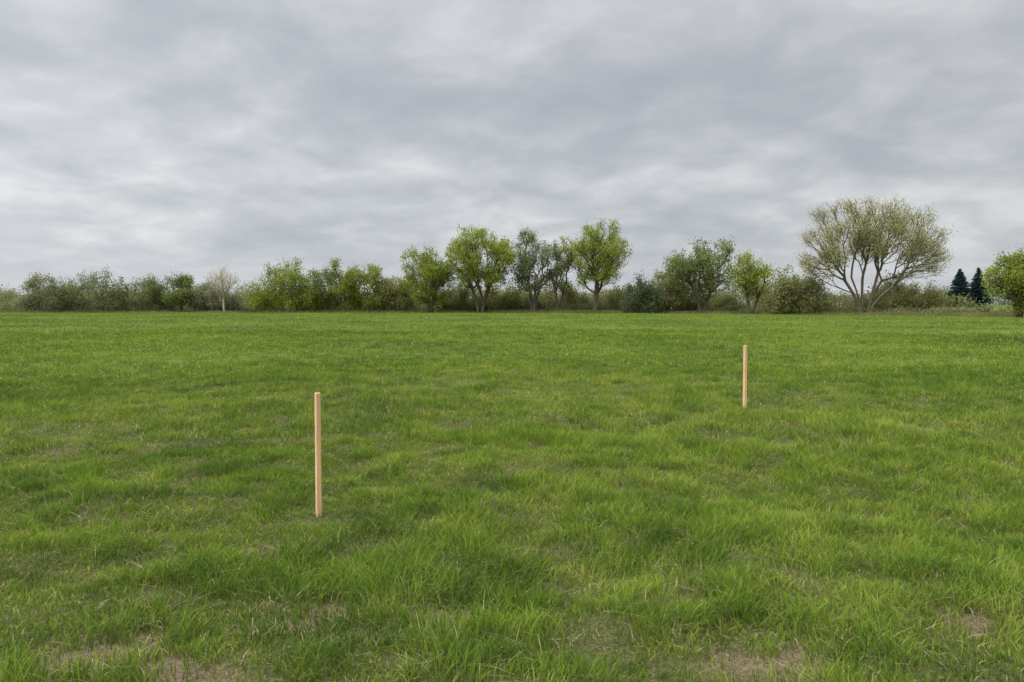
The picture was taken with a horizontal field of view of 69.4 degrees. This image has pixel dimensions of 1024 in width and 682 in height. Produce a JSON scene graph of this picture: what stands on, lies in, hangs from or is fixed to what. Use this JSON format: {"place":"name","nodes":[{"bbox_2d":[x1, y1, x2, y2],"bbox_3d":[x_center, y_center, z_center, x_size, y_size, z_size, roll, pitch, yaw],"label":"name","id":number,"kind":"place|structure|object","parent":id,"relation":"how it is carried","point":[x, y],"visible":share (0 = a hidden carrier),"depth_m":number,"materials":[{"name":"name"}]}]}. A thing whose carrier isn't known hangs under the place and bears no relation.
{"place":"outdoors","nodes":[
{"label":"outdoors","id":0,"kind":"place"},
{"bbox_2d":[0,304,1023,681],"bbox_3d":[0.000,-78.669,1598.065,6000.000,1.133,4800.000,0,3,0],"label":"ground","id":1,"kind":"structure","parent":0,"point":[598,644],"depth_m":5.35,"materials":[{"name":"green plant"}]},
{"bbox_2d":[9,272,74,311],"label":"shrub","id":2,"kind":"object","parent":1,"relation":"on","point":[30,301],"visible":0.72,"depth_m":139.50,"materials":[{"name":"green plant"}]},
{"bbox_2d":[37,265,131,312],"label":"shrub","id":3,"kind":"object","parent":1,"relation":"on","point":[61,297],"visible":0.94,"depth_m":139.28,"materials":[{"name":"green plant"}]},
{"bbox_2d":[99,272,179,311],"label":"shrub","id":4,"kind":"object","parent":1,"relation":"on","point":[152,290],"visible":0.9,"depth_m":140.46,"materials":[{"name":"green plant"}]},
{"bbox_2d":[159,271,197,311],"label":"deciduous tree","id":5,"kind":"object","parent":1,"relation":"on","point":[183,283],"visible":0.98,"depth_m":139.82,"materials":[{"name":"green plant"}]},
{"bbox_2d":[183,276,237,311],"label":"shrub","id":6,"kind":"object","parent":1,"relation":"on","point":[210,296],"visible":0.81,"depth_m":141.17,"materials":[{"name":"green plant"}]},
{"bbox_2d":[202,265,239,310],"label":"bare tree","id":7,"kind":"object","parent":1,"relation":"on","point":[221,283],"visible":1,"depth_m":139.18,"materials":[{"name":"beige plant"}]},
{"bbox_2d":[220,287,274,311],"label":"shrub","id":8,"kind":"object","parent":1,"relation":"on","point":[234,305],"visible":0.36,"depth_m":142.27,"materials":[{"name":"green plant"}]},
{"bbox_2d":[243,257,325,312],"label":"shrub","id":9,"kind":"object","parent":1,"relation":"on","point":[285,281],"visible":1,"depth_m":138.43,"materials":[{"name":"green plant"}]},
{"bbox_2d":[314,393,321,516],"bbox_3d":[-1.466,1.010,5.598,0.038,1.239,0.038,-2,3,-32],"label":"wooden stake","id":10,"kind":"object","parent":1,"relation":"on","point":[318,492],"visible":0.73,"depth_m":5.58,"materials":[{"name":"brown wood"}]},
{"bbox_2d":[289,263,347,310],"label":"shrub","id":11,"kind":"object","parent":1,"relation":"on","point":[317,281],"visible":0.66,"depth_m":139.43,"materials":[{"name":"green plant"}]},
{"bbox_2d":[327,256,365,310],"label":"deciduous tree","id":12,"kind":"object","parent":1,"relation":"on","point":[347,283],"visible":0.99,"depth_m":138.95,"materials":[{"name":"green plant"}]},
{"bbox_2d":[347,262,396,311],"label":"shrub","id":13,"kind":"object","parent":1,"relation":"on","point":[366,278],"visible":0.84,"depth_m":140.65,"materials":[{"name":"green plant"}]},
{"bbox_2d":[372,275,421,311],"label":"shrub","id":14,"kind":"object","parent":1,"relation":"on","point":[402,300],"visible":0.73,"depth_m":139.88,"materials":[{"name":"green plant"}]},
{"bbox_2d":[392,244,463,312],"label":"deciduous tree","id":15,"kind":"object","parent":1,"relation":"on","point":[434,269],"visible":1,"depth_m":135.90,"materials":[{"name":"green plant"}]},
{"bbox_2d":[431,282,489,311],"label":"shrub","id":16,"kind":"object","parent":1,"relation":"on","point":[464,303],"visible":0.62,"depth_m":142.71,"materials":[{"name":"green plant"}]},
{"bbox_2d":[441,223,520,312],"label":"deciduous tree","id":17,"kind":"object","parent":1,"relation":"on","point":[473,272],"visible":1,"depth_m":134.42,"materials":[{"name":"green plant"}]},
{"bbox_2d":[0,274,985,312],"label":"hedgerow","id":18,"kind":"object","parent":1,"relation":"on","point":[932,299],"visible":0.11,"depth_m":125.98,"materials":[{"name":"green plant"}]},
{"bbox_2d":[0,297,1012,314],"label":"undergrowth","id":19,"kind":"object","parent":1,"relation":"on","point":[987,307],"visible":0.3,"depth_m":128.77,"materials":[{"name":"green plant"}]},
{"bbox_2d":[479,280,538,310],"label":"shrub","id":20,"kind":"object","parent":1,"relation":"on","point":[508,296],"visible":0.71,"depth_m":143.49,"materials":[{"name":"green plant"}]},
{"bbox_2d":[0,283,1023,309],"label":"distant tree line","id":21,"kind":"object","parent":1,"relation":"on","point":[947,290],"visible":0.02,"depth_m":241.95,"materials":[{"name":"green plant"}]},
{"bbox_2d":[507,225,554,312],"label":"deciduous tree","id":22,"kind":"object","parent":1,"relation":"on","point":[527,276],"visible":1,"depth_m":136.01,"materials":[{"name":"green plant"}]},
{"bbox_2d":[519,279,593,310],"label":"shrub","id":23,"kind":"object","parent":1,"relation":"on","point":[569,293],"visible":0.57,"depth_m":144.71,"materials":[{"name":"green plant"}]},
{"bbox_2d":[545,240,580,311],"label":"deciduous tree","id":24,"kind":"object","parent":1,"relation":"on","point":[560,268],"visible":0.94,"depth_m":136.86,"materials":[{"name":"green plant"}]},
{"bbox_2d":[558,214,633,310],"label":"deciduous tree","id":25,"kind":"object","parent":1,"relation":"on","point":[607,258],"visible":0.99,"depth_m":133.48,"materials":[{"name":"green plant"}]},
{"bbox_2d":[600,282,637,310],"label":"shrub","id":26,"kind":"object","parent":1,"relation":"on","point":[611,302],"visible":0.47,"depth_m":140.46,"materials":[{"name":"green plant"}]},
{"bbox_2d":[619,270,664,312],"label":"shrub","id":27,"kind":"object","parent":1,"relation":"on","point":[640,291],"visible":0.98,"depth_m":129.76,"materials":[{"name":"green plant"}]},
{"bbox_2d":[643,269,688,312],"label":"shrub","id":28,"kind":"object","parent":1,"relation":"on","point":[677,299],"visible":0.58,"depth_m":131.53,"materials":[{"name":"green plant"}]},
{"bbox_2d":[661,237,740,312],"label":"deciduous tree","id":29,"kind":"object","parent":1,"relation":"on","point":[700,265],"visible":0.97,"depth_m":124.99,"materials":[{"name":"green plant"}]},
{"bbox_2d":[664,276,740,311],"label":"shrub","id":30,"kind":"object","parent":1,"relation":"on","point":[720,303],"visible":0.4,"depth_m":133.46,"materials":[{"name":"green plant"}]},
{"bbox_2d":[743,345,746,408],"bbox_3d":[3.615,0.708,11.479,0.046,1.286,0.046,-1,3,-20],"label":"wooden stake","id":31,"kind":"object","parent":1,"relation":"on","point":[745,375],"visible":0.67,"depth_m":11.46,"materials":[{"name":"brown wood"}]},
{"bbox_2d":[723,249,781,313],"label":"deciduous tree","id":32,"kind":"object","parent":1,"relation":"on","point":[751,276],"visible":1,"depth_m":118.95,"materials":[{"name":"green plant"}]},
{"bbox_2d":[753,260,841,313],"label":"shrub","id":33,"kind":"object","parent":1,"relation":"on","point":[781,298],"visible":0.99,"depth_m":115.41,"materials":[{"name":"green plant"}]},
{"bbox_2d":[792,193,957,313],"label":"deciduous tree","id":34,"kind":"object","parent":1,"relation":"on","point":[915,240],"visible":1,"depth_m":110.65,"materials":[{"name":"green plant"}]},
{"bbox_2d":[848,268,922,309],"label":"shrub","id":35,"kind":"object","parent":1,"relation":"on","point":[889,283],"visible":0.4,"depth_m":116.56,"materials":[{"name":"green plant"}]},
{"bbox_2d":[900,278,950,306],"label":"shrub","id":36,"kind":"object","parent":1,"relation":"on","point":[916,291],"visible":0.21,"depth_m":117.71,"materials":[{"name":"green plant"}]},
{"bbox_2d":[944,269,978,306],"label":"spruce tree","id":37,"kind":"object","parent":1,"relation":"on","point":[959,284],"visible":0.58,"depth_m":148.77,"materials":[{"name":"green plant"}]},
{"bbox_2d":[967,268,993,306],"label":"spruce tree","id":38,"kind":"object","parent":1,"relation":"on","point":[975,284],"visible":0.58,"depth_m":149.33,"materials":[{"name":"green plant"}]},
{"bbox_2d":[976,247,1023,317],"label":"deciduous tree","id":39,"kind":"object","parent":1,"relation":"on","point":[1008,283],"visible":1,"depth_m":87.31,"materials":[{"name":"green plant"}]},
{"bbox_2d":[0,309,1023,315],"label":"tall dry grass","id":40,"kind":"structure","parent":0,"point":[996,313],"depth_m":136.97,"materials":[{"name":"green plant"}]},
{"bbox_2d":[0,0,1023,303],"label":"sky","id":41,"kind":"structure","parent":0,"point":[138,138],"materials":[{"name":"grey"}]}
]}

